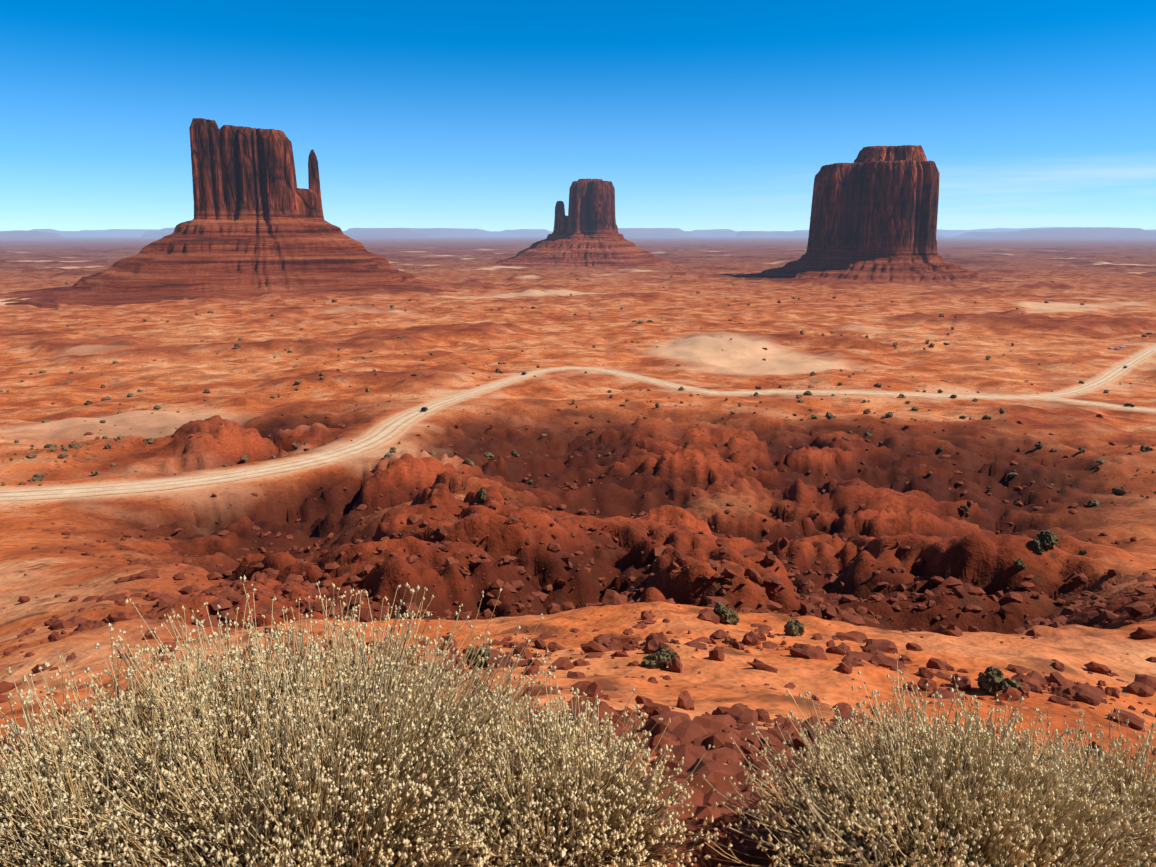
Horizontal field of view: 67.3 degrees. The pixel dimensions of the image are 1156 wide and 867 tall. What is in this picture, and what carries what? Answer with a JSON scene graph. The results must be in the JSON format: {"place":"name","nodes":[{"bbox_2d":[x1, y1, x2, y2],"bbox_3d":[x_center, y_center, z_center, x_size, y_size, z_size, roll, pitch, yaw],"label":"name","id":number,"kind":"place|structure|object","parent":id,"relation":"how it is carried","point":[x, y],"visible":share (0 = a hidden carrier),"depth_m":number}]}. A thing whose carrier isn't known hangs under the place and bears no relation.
{"place":"outdoors","nodes":[
{"label":"outdoors","id":0,"kind":"place"},
{"bbox_2d":[0,227,1155,866],"bbox_3d":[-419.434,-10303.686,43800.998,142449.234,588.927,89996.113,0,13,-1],"label":"ground","id":1,"kind":"structure","parent":0,"point":[1064,337],"depth_m":282.90},
{"bbox_2d":[0,623,383,866],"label":"rabbitbrush","id":2,"kind":"object","parent":1,"relation":"on","point":[35,758],"visible":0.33,"depth_m":3.17},
{"bbox_2d":[0,118,458,307],"bbox_3d":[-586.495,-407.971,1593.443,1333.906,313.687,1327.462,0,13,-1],"label":"butte","id":3,"kind":"object","parent":1,"relation":"on","point":[258,224],"visible":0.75,"depth_m":1527.33},
{"bbox_2d":[0,575,648,866],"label":"rabbitbrush","id":4,"kind":"object","parent":1,"relation":"on","point":[370,784],"visible":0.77,"depth_m":3.26},
{"bbox_2d":[404,671,726,866],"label":"rabbitbrush","id":5,"kind":"object","parent":1,"relation":"on","point":[621,825],"visible":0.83,"depth_m":3.32},
{"bbox_2d":[0,268,1152,507],"bbox_3d":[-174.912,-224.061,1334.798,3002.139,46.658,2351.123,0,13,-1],"label":"desert shrubs","id":6,"kind":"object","parent":1,"relation":"on","point":[798,396],"visible":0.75,"depth_m":396.12},
{"bbox_2d":[0,536,1155,866],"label":"rocks","id":7,"kind":"object","parent":1,"relation":"on","point":[694,738],"visible":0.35,"depth_m":17.48},
{"bbox_2d":[3,348,1155,633],"bbox_3d":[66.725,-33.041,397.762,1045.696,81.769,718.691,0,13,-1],"label":"rocks","id":8,"kind":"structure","parent":1,"relation":"on","point":[1137,608],"depth_m":73.77},
{"bbox_2d":[495,179,671,266],"bbox_3d":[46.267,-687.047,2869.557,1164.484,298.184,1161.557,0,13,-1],"label":"butte","id":9,"kind":"object","parent":1,"relation":"on","point":[585,233],"visible":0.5,"depth_m":2806.24},
{"bbox_2d":[287,441,1086,694],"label":"shrubs","id":10,"kind":"object","parent":1,"relation":"on","point":[992,680],"visible":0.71,"depth_m":20.06},
{"bbox_2d":[698,145,1019,287],"bbox_3d":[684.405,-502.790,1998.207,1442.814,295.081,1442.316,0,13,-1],"label":"butte","id":11,"kind":"object","parent":1,"relation":"on","point":[874,214],"visible":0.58,"depth_m":1889.97},
{"bbox_2d":[694,653,1155,866],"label":"rabbitbrush","id":12,"kind":"object","parent":1,"relation":"on","point":[921,797],"visible":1,"depth_m":3.28},
{"bbox_2d":[960,707,1155,863],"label":"rabbitbrush","id":13,"kind":"object","parent":1,"relation":"on","point":[1144,784],"visible":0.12,"depth_m":3.79},
{"bbox_2d":[0,345,1155,500],"bbox_3d":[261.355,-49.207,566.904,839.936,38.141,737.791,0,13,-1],"label":"road","id":14,"kind":"structure","parent":0,"point":[390,429],"depth_m":295.68},
{"bbox_2d":[0,0,1155,231],"label":"sky","id":15,"kind":"structure","parent":0,"point":[463,114]}
]}

